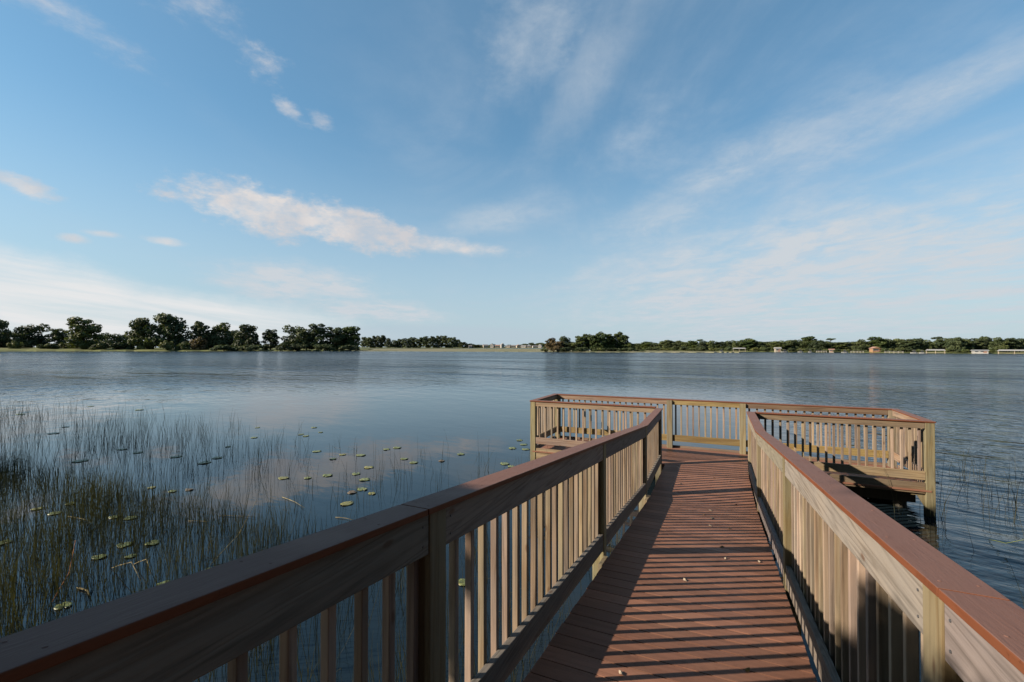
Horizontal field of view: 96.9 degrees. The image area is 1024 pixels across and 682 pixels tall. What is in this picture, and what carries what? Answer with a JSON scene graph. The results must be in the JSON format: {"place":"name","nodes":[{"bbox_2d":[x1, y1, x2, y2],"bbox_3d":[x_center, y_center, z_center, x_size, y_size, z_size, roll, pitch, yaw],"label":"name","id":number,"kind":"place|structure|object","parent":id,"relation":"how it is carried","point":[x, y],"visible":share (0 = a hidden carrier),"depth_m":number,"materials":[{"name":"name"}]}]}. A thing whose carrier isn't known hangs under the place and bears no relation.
{"place":"outdoors","nodes":[
{"label":"outdoors","id":0,"kind":"place"},
{"bbox_2d":[0,347,368,351],"bbox_3d":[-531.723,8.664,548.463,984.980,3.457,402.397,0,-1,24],"label":"shore","id":1,"kind":"structure","parent":0,"point":[35,349],"depth_m":274.04,"materials":[{"name":"green plant"}]},
{"bbox_2d":[0,319,11,347],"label":"oak tree","id":2,"kind":"object","parent":1,"relation":"on","point":[4,335],"visible":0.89,"depth_m":286.23,"materials":[{"name":"green plant"}]},
{"bbox_2d":[7,332,19,340],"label":"oak tree","id":3,"kind":"object","parent":1,"relation":"on","point":[15,335],"visible":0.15,"depth_m":299.34,"materials":[{"name":"green plant"}]},
{"bbox_2d":[6,341,23,348],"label":"shrub","id":4,"kind":"object","parent":1,"relation":"on","point":[13,345],"visible":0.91,"depth_m":272.92,"materials":[{"name":"green plant"}]},
{"bbox_2d":[12,323,51,347],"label":"oak tree","id":5,"kind":"object","parent":1,"relation":"on","point":[27,338],"visible":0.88,"depth_m":287.14,"materials":[{"name":"green plant"}]},
{"bbox_2d":[36,343,58,348],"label":"shrub","id":6,"kind":"object","parent":1,"relation":"on","point":[49,346],"visible":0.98,"depth_m":274.90,"materials":[{"name":"green plant"}]},
{"bbox_2d":[44,328,71,347],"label":"broadleaf tree","id":7,"kind":"object","parent":1,"relation":"on","point":[57,335],"visible":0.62,"depth_m":290.21,"materials":[{"name":"green plant"}]},
{"bbox_2d":[64,316,104,348],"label":"broadleaf tree","id":8,"kind":"object","parent":1,"relation":"on","point":[82,333],"visible":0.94,"depth_m":276.75,"materials":[{"name":"green plant"}]},
{"bbox_2d":[90,342,107,349],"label":"shrub","id":9,"kind":"object","parent":1,"relation":"on","point":[100,345],"visible":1,"depth_m":272.37,"materials":[{"name":"green plant"}]},
{"bbox_2d":[99,332,125,347],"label":"oak tree","id":10,"kind":"object","parent":1,"relation":"on","point":[110,339],"visible":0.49,"depth_m":326.60,"materials":[{"name":"green plant"}]},
{"bbox_2d":[109,342,134,349],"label":"shrub","id":11,"kind":"object","parent":1,"relation":"on","point":[117,345],"visible":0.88,"depth_m":275.93,"materials":[{"name":"green plant"}]},
{"bbox_2d":[123,317,156,348],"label":"oak tree","id":12,"kind":"object","parent":1,"relation":"on","point":[136,337],"visible":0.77,"depth_m":281.05,"materials":[{"name":"green plant"}]},
{"bbox_2d":[136,340,154,348],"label":"shrub","id":13,"kind":"object","parent":1,"relation":"on","point":[144,345],"visible":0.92,"depth_m":279.91,"materials":[{"name":"green plant"}]},
{"bbox_2d":[158,340,173,349],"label":"shrub","id":14,"kind":"object","parent":1,"relation":"on","point":[167,346],"visible":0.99,"depth_m":272.99,"materials":[{"name":"green plant"}]},
{"bbox_2d":[142,312,190,345],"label":"oak tree","id":15,"kind":"object","parent":1,"relation":"on","point":[169,328],"visible":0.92,"depth_m":283.97,"materials":[{"name":"green plant"}]},
{"bbox_2d":[174,341,190,349],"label":"shrub","id":16,"kind":"object","parent":1,"relation":"on","point":[184,345],"visible":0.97,"depth_m":276.43,"materials":[{"name":"green plant"}]},
{"bbox_2d":[189,337,207,349],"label":"shrub","id":17,"kind":"object","parent":1,"relation":"on","point":[201,342],"visible":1,"depth_m":280.49,"materials":[{"name":"plant"}]},
{"bbox_2d":[187,321,214,348],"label":"broadleaf tree","id":18,"kind":"object","parent":1,"relation":"on","point":[198,328],"visible":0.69,"depth_m":286.08,"materials":[{"name":"green plant"}]},
{"bbox_2d":[207,322,233,347],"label":"oak tree","id":19,"kind":"object","parent":1,"relation":"on","point":[224,333],"visible":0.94,"depth_m":290.85,"materials":[{"name":"green plant"}]},
{"bbox_2d":[209,344,239,350],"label":"shrub","id":20,"kind":"object","parent":1,"relation":"on","point":[222,347],"visible":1,"depth_m":271.63,"materials":[{"name":"green plant"}]},
{"bbox_2d":[231,324,261,349],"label":"oak tree","id":21,"kind":"object","parent":1,"relation":"on","point":[246,331],"visible":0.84,"depth_m":286.50,"materials":[{"name":"green plant"}]},
{"bbox_2d":[238,345,263,350],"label":"shrub","id":22,"kind":"object","parent":1,"relation":"on","point":[248,347],"visible":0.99,"depth_m":275.29,"materials":[{"name":"green plant"}]},
{"bbox_2d":[261,329,280,349],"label":"broadleaf tree","id":23,"kind":"object","parent":1,"relation":"on","point":[271,336],"visible":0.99,"depth_m":288.41,"materials":[{"name":"green plant"}]},
{"bbox_2d":[275,342,287,350],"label":"shrub","id":24,"kind":"object","parent":1,"relation":"on","point":[284,345],"visible":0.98,"depth_m":276.66,"materials":[{"name":"green plant"}]},
{"bbox_2d":[281,324,309,349],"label":"oak tree","id":25,"kind":"object","parent":1,"relation":"on","point":[299,333],"visible":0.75,"depth_m":291.30,"materials":[{"name":"green plant"}]},
{"bbox_2d":[286,344,308,350],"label":"shrub","id":26,"kind":"object","parent":1,"relation":"on","point":[296,347],"visible":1,"depth_m":280.00,"materials":[{"name":"green plant"}]},
{"bbox_2d":[306,323,326,349],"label":"broadleaf tree","id":27,"kind":"object","parent":1,"relation":"on","point":[316,331],"visible":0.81,"depth_m":293.33,"materials":[{"name":"green plant"}]},
{"bbox_2d":[313,344,335,350],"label":"shrub","id":28,"kind":"object","parent":1,"relation":"on","point":[324,346],"visible":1,"depth_m":271.08,"materials":[{"name":"green plant"}]},
{"bbox_2d":[320,327,346,349],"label":"broadleaf tree","id":29,"kind":"object","parent":1,"relation":"on","point":[334,339],"visible":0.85,"depth_m":297.69,"materials":[{"name":"green plant"}]},
{"bbox_2d":[341,326,360,350],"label":"broadleaf tree","id":30,"kind":"object","parent":1,"relation":"on","point":[353,339],"visible":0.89,"depth_m":301.43,"materials":[{"name":"green plant"}]},
{"bbox_2d":[359,347,543,347],"bbox_3d":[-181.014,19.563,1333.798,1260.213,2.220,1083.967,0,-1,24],"label":"shore","id":31,"kind":"structure","parent":0,"point":[421,347],"depth_m":1134.81,"materials":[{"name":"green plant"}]},
{"bbox_2d":[360,337,366,346],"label":"oak tree","id":32,"kind":"object","parent":31,"relation":"on","point":[363,341],"visible":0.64,"depth_m":916.51,"materials":[{"name":"green plant"}]},
{"bbox_2d":[364,337,376,347],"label":"broadleaf tree","id":33,"kind":"object","parent":31,"relation":"on","point":[370,343],"visible":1,"depth_m":884.43,"materials":[{"name":"green plant"}]},
{"bbox_2d":[376,335,385,347],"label":"broadleaf tree","id":34,"kind":"object","parent":31,"relation":"on","point":[381,340],"visible":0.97,"depth_m":892.58,"materials":[{"name":"green plant"}]},
{"bbox_2d":[384,338,392,347],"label":"oak tree","id":35,"kind":"object","parent":31,"relation":"on","point":[388,343],"visible":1,"depth_m":883.99,"materials":[{"name":"green plant"}]},
{"bbox_2d":[395,339,403,347],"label":"broadleaf tree","id":36,"kind":"object","parent":31,"relation":"on","point":[398,343],"visible":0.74,"depth_m":900.24,"materials":[{"name":"green plant"}]},
{"bbox_2d":[401,338,412,347],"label":"broadleaf tree","id":37,"kind":"object","parent":31,"relation":"on","point":[406,344],"visible":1,"depth_m":877.45,"materials":[{"name":"green plant"}]},
{"bbox_2d":[414,337,423,347],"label":"broadleaf tree","id":38,"kind":"object","parent":31,"relation":"on","point":[418,342],"visible":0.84,"depth_m":907.89,"materials":[{"name":"green plant"}]},
{"bbox_2d":[421,336,430,347],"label":"broadleaf tree","id":39,"kind":"object","parent":31,"relation":"on","point":[426,340],"visible":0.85,"depth_m":892.37,"materials":[{"name":"green plant"}]},
{"bbox_2d":[428,336,439,347],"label":"broadleaf tree","id":40,"kind":"object","parent":31,"relation":"on","point":[433,340],"visible":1,"depth_m":876.59,"materials":[{"name":"green plant"}]},
{"bbox_2d":[435,335,441,347],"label":"broadleaf tree","id":41,"kind":"object","parent":31,"relation":"on","point":[439,344],"visible":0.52,"depth_m":916.18,"materials":[{"name":"green plant"}]},
{"bbox_2d":[440,335,449,347],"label":"broadleaf tree","id":42,"kind":"object","parent":31,"relation":"on","point":[444,340],"visible":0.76,"depth_m":900.34,"materials":[{"name":"green plant"}]},
{"bbox_2d":[447,337,456,347],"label":"broadleaf tree","id":43,"kind":"object","parent":31,"relation":"on","point":[452,342],"visible":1,"depth_m":885.70,"materials":[{"name":"green plant"}]},
{"bbox_2d":[458,342,467,347],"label":"broadleaf tree","id":44,"kind":"object","parent":31,"relation":"on","point":[463,344],"visible":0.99,"depth_m":876.12,"materials":[{"name":"green plant"}]},
{"bbox_2d":[0,347,1023,681],"bbox_3d":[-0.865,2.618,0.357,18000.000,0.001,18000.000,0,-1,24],"label":"water","id":45,"kind":"structure","parent":0,"point":[368,405],"depth_m":14.19,"materials":[{"name":"blue liquid"}]},
{"bbox_2d":[54,602,72,609],"bbox_3d":[-4.516,2.662,4.565,0.152,0.014,0.136,-1,-1,44],"label":"lily pad","id":46,"kind":"object","parent":45,"relation":"on","point":[56,607],"visible":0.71,"depth_m":4.56,"materials":[{"name":"green plant"}]},
{"bbox_2d":[0,458,254,632],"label":"dry reeds","id":47,"kind":"object","parent":45,"relation":"in","point":[119,512],"visible":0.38,"depth_m":6.09,"materials":[{"name":"plant"}]},
{"bbox_2d":[0,395,570,681],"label":"reed bed","id":48,"kind":"object","parent":45,"relation":"in","point":[95,499],"visible":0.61,"depth_m":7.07,"materials":[{"name":"green plant"}]},
{"bbox_2d":[198,476,622,681],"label":"bank reeds","id":49,"kind":"object","parent":45,"relation":"in","point":[372,674],"visible":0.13,"depth_m":3.64,"materials":[{"name":"green plant"}]},
{"bbox_2d":[0,408,1023,681],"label":"boardwalk","id":50,"kind":"structure","parent":45,"relation":"in","point":[866,592],"depth_m":2.15,"materials":[{"name":"red wood"}]},
{"bbox_2d":[530,393,938,516],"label":"fishing platform","id":51,"kind":"structure","parent":45,"relation":"in","point":[910,440],"depth_m":8.63,"materials":[{"name":"beige wood"}]},
{"bbox_2d":[831,430,1023,604],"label":"sparse reeds","id":52,"kind":"object","parent":45,"relation":"in","point":[967,494],"visible":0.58,"depth_m":7.32,"materials":[{"name":"green plant"}]},
{"bbox_2d":[926,349,945,353],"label":"boathouse","id":53,"kind":"object","parent":45,"relation":"in","point":[935,350],"visible":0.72,"depth_m":179.14,"materials":[{"name":"white wood"}]},
{"bbox_2d":[0,0,1023,346],"label":"sky","id":54,"kind":"structure","parent":0,"point":[477,172],"materials":[{"name":"blue"}]},
{"bbox_2d":[352,349,740,352],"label":"marsh flat","id":55,"kind":"structure","parent":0,"point":[487,350],"depth_m":288.33,"materials":[{"name":"green plant"}]},
{"bbox_2d":[338,345,359,350],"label":"shrub","id":56,"kind":"object","parent":55,"relation":"on","point":[348,347],"visible":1,"depth_m":279.16,"materials":[{"name":"green plant"}]},
{"bbox_2d":[545,338,555,348],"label":"broadleaf tree","id":57,"kind":"object","parent":55,"relation":"on","point":[549,341],"visible":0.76,"depth_m":238.94,"materials":[{"name":"plant"}]},
{"bbox_2d":[550,341,564,349],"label":"oak tree","id":58,"kind":"object","parent":55,"relation":"on","point":[560,345],"visible":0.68,"depth_m":236.54,"materials":[{"name":"green plant"}]},
{"bbox_2d":[558,336,571,347],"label":"oak tree","id":59,"kind":"object","parent":55,"relation":"on","point":[564,339],"visible":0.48,"depth_m":240.72,"materials":[{"name":"green plant"}]},
{"bbox_2d":[558,347,572,351],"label":"shrub","id":60,"kind":"object","parent":55,"relation":"on","point":[566,349],"visible":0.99,"depth_m":230.42,"materials":[{"name":"green plant"}]},
{"bbox_2d":[566,342,578,349],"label":"oak tree","id":61,"kind":"object","parent":55,"relation":"on","point":[573,345],"visible":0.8,"depth_m":238.63,"materials":[{"name":"green plant"}]},
{"bbox_2d":[575,336,587,347],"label":"broadleaf tree","id":62,"kind":"object","parent":55,"relation":"on","point":[580,340],"visible":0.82,"depth_m":240.96,"materials":[{"name":"green plant"}]},
{"bbox_2d":[572,347,590,351],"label":"shrub","id":63,"kind":"object","parent":55,"relation":"on","point":[581,349],"visible":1,"depth_m":230.23,"materials":[{"name":"green plant"}]},
{"bbox_2d":[583,334,591,350],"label":"broadleaf tree","id":64,"kind":"object","parent":55,"relation":"on","point":[587,340],"visible":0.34,"depth_m":244.30,"materials":[{"name":"green plant"}]},
{"bbox_2d":[587,333,599,350],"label":"broadleaf tree","id":65,"kind":"object","parent":55,"relation":"on","point":[593,344],"visible":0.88,"depth_m":238.92,"materials":[{"name":"green plant"}]},
{"bbox_2d":[595,331,607,348],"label":"broadleaf tree","id":66,"kind":"object","parent":55,"relation":"on","point":[602,340],"visible":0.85,"depth_m":238.27,"materials":[{"name":"green plant"}]},
{"bbox_2d":[605,334,615,347],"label":"broadleaf tree","id":67,"kind":"object","parent":55,"relation":"on","point":[610,342],"visible":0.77,"depth_m":241.81,"materials":[{"name":"green plant"}]},
{"bbox_2d":[606,348,621,351],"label":"shrub","id":68,"kind":"object","parent":55,"relation":"on","point":[614,349],"visible":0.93,"depth_m":230.08,"materials":[{"name":"green plant"}]},
{"bbox_2d":[612,331,622,348],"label":"broadleaf tree","id":69,"kind":"object","parent":55,"relation":"on","point":[615,336],"visible":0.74,"depth_m":242.71,"materials":[{"name":"green plant"}]},
{"bbox_2d":[617,335,629,348],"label":"broadleaf tree","id":70,"kind":"object","parent":55,"relation":"on","point":[623,342],"visible":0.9,"depth_m":240.37,"materials":[{"name":"green plant"}]},
{"bbox_2d":[618,348,1023,353],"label":"shore","id":71,"kind":"structure","parent":0,"point":[989,352],"depth_m":210.93,"materials":[{"name":"green plant"}]},
{"bbox_2d":[638,341,651,349],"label":"broadleaf tree","id":72,"kind":"object","parent":71,"relation":"on","point":[644,345],"visible":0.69,"depth_m":314.41,"materials":[{"name":"green plant"}]},
{"bbox_2d":[663,340,673,348],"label":"broadleaf tree","id":73,"kind":"object","parent":71,"relation":"on","point":[668,343],"visible":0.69,"depth_m":292.60,"materials":[{"name":"green plant"}]},
{"bbox_2d":[670,340,681,349],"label":"oak tree","id":74,"kind":"object","parent":71,"relation":"on","point":[676,344],"visible":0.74,"depth_m":288.73,"materials":[{"name":"green plant"}]},
{"bbox_2d":[687,340,698,347],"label":"broadleaf tree","id":75,"kind":"object","parent":71,"relation":"on","point":[692,344],"visible":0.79,"depth_m":281.40,"materials":[{"name":"green plant"}]},
{"bbox_2d":[696,342,708,350],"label":"oak tree","id":76,"kind":"object","parent":71,"relation":"on","point":[701,344],"visible":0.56,"depth_m":268.80,"materials":[{"name":"green plant"}]},
{"bbox_2d":[705,340,717,349],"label":"oak tree","id":77,"kind":"object","parent":71,"relation":"on","point":[712,344],"visible":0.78,"depth_m":267.53,"materials":[{"name":"green plant"}]},
{"bbox_2d":[715,341,725,350],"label":"broadleaf tree","id":78,"kind":"object","parent":71,"relation":"on","point":[719,344],"visible":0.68,"depth_m":266.92,"materials":[{"name":"green plant"}]},
{"bbox_2d":[722,340,735,350],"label":"oak tree","id":79,"kind":"object","parent":71,"relation":"on","point":[729,343],"visible":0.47,"depth_m":266.83,"materials":[{"name":"green plant"}]},
{"bbox_2d":[732,341,743,350],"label":"oak tree","id":80,"kind":"object","parent":71,"relation":"on","point":[737,345],"visible":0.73,"depth_m":253.84,"materials":[{"name":"green plant"}]},
{"bbox_2d":[738,338,755,350],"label":"broadleaf tree","id":81,"kind":"object","parent":71,"relation":"on","point":[748,342],"visible":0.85,"depth_m":251.19,"materials":[{"name":"green plant"}]},
{"bbox_2d":[750,341,766,350],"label":"oak tree","id":82,"kind":"object","parent":71,"relation":"on","point":[758,344],"visible":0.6,"depth_m":250.02,"materials":[{"name":"green plant"}]},
{"bbox_2d":[770,341,789,350],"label":"broadleaf tree","id":83,"kind":"object","parent":71,"relation":"on","point":[782,345],"visible":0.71,"depth_m":236.20,"materials":[{"name":"green plant"}]},
{"bbox_2d":[783,340,798,350],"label":"oak tree","id":84,"kind":"object","parent":71,"relation":"on","point":[791,342],"visible":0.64,"depth_m":235.24,"materials":[{"name":"green plant"}]},
{"bbox_2d":[793,340,808,350],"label":"oak tree","id":85,"kind":"object","parent":71,"relation":"on","point":[801,343],"visible":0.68,"depth_m":235.10,"materials":[{"name":"green plant"}]},
{"bbox_2d":[801,336,816,347],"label":"broadleaf tree","id":86,"kind":"object","parent":71,"relation":"on","point":[809,339],"visible":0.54,"depth_m":234.91,"materials":[{"name":"green plant"}]},
{"bbox_2d":[808,340,827,350],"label":"oak tree","id":87,"kind":"object","parent":71,"relation":"on","point":[815,344],"visible":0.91,"depth_m":223.17,"materials":[{"name":"green plant"}]},
{"bbox_2d":[821,342,834,350],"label":"oak tree","id":88,"kind":"object","parent":71,"relation":"on","point":[829,346],"visible":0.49,"depth_m":222.54,"materials":[{"name":"green plant"}]},
{"bbox_2d":[831,342,848,350],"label":"broadleaf tree","id":89,"kind":"object","parent":71,"relation":"on","point":[840,345],"visible":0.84,"depth_m":221.42,"materials":[{"name":"green plant"}]},
{"bbox_2d":[851,339,870,351],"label":"oak tree","id":90,"kind":"object","parent":71,"relation":"on","point":[861,344],"visible":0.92,"depth_m":208.84,"materials":[{"name":"green plant"}]},
{"bbox_2d":[868,347,880,352],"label":"house","id":91,"kind":"structure","parent":71,"relation":"on","point":[874,349],"depth_m":200.81,"materials":[{"name":"brown"}]},
{"bbox_2d":[866,337,886,347],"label":"broadleaf tree","id":92,"kind":"object","parent":71,"relation":"on","point":[876,342],"visible":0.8,"depth_m":208.00,"materials":[{"name":"green plant"}]},
{"bbox_2d":[882,338,895,348],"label":"oak tree","id":93,"kind":"object","parent":71,"relation":"on","point":[889,341],"visible":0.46,"depth_m":208.39,"materials":[{"name":"green plant"}]},
{"bbox_2d":[895,339,918,351],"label":"broadleaf tree","id":94,"kind":"object","parent":71,"relation":"on","point":[910,344],"visible":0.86,"depth_m":198.54,"materials":[{"name":"green plant"}]},
{"bbox_2d":[913,338,926,349],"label":"oak tree","id":95,"kind":"object","parent":71,"relation":"on","point":[920,342],"visible":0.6,"depth_m":198.86,"materials":[{"name":"green plant"}]},
{"bbox_2d":[923,339,938,351],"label":"oak tree","id":96,"kind":"object","parent":71,"relation":"on","point":[929,344],"visible":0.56,"depth_m":199.11,"materials":[{"name":"green plant"}]},
{"bbox_2d":[935,338,952,351],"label":"broadleaf tree","id":97,"kind":"object","parent":71,"relation":"on","point":[941,342],"visible":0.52,"depth_m":201.12,"materials":[{"name":"green plant"}]},
{"bbox_2d":[944,337,966,349],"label":"oak tree","id":98,"kind":"object","parent":71,"relation":"on","point":[955,343],"visible":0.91,"depth_m":189.30,"materials":[{"name":"green plant"}]},
{"bbox_2d":[961,338,974,349],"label":"oak tree","id":99,"kind":"object","parent":71,"relation":"on","point":[969,344],"visible":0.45,"depth_m":190.21,"materials":[{"name":"green plant"}]},
{"bbox_2d":[965,338,986,351],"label":"broadleaf tree","id":100,"kind":"object","parent":71,"relation":"on","point":[979,342],"visible":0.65,"depth_m":191.77,"materials":[{"name":"green plant"}]},
{"bbox_2d":[970,350,989,353],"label":"house","id":101,"kind":"structure","parent":71,"relation":"on","point":[979,351],"depth_m":177.70,"materials":[{"name":"white paint"}]},
{"bbox_2d":[980,336,993,349],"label":"oak tree","id":102,"kind":"object","parent":71,"relation":"on","point":[988,339],"visible":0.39,"depth_m":193.75,"materials":[{"name":"green plant"}]},
{"bbox_2d":[988,337,1009,351],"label":"oak tree","id":103,"kind":"object","parent":71,"relation":"on","point":[998,343],"visible":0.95,"depth_m":182.98,"materials":[{"name":"green plant"}]},
{"bbox_2d":[1001,338,1021,351],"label":"broadleaf tree","id":104,"kind":"object","parent":71,"relation":"on","point":[1012,344],"visible":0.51,"depth_m":183.77,"materials":[{"name":"green plant"}]},
{"bbox_2d":[1012,338,1023,351],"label":"oak tree","id":105,"kind":"object","parent":71,"relation":"on","point":[1021,341],"visible":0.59,"depth_m":185.81,"materials":[{"name":"green plant"}]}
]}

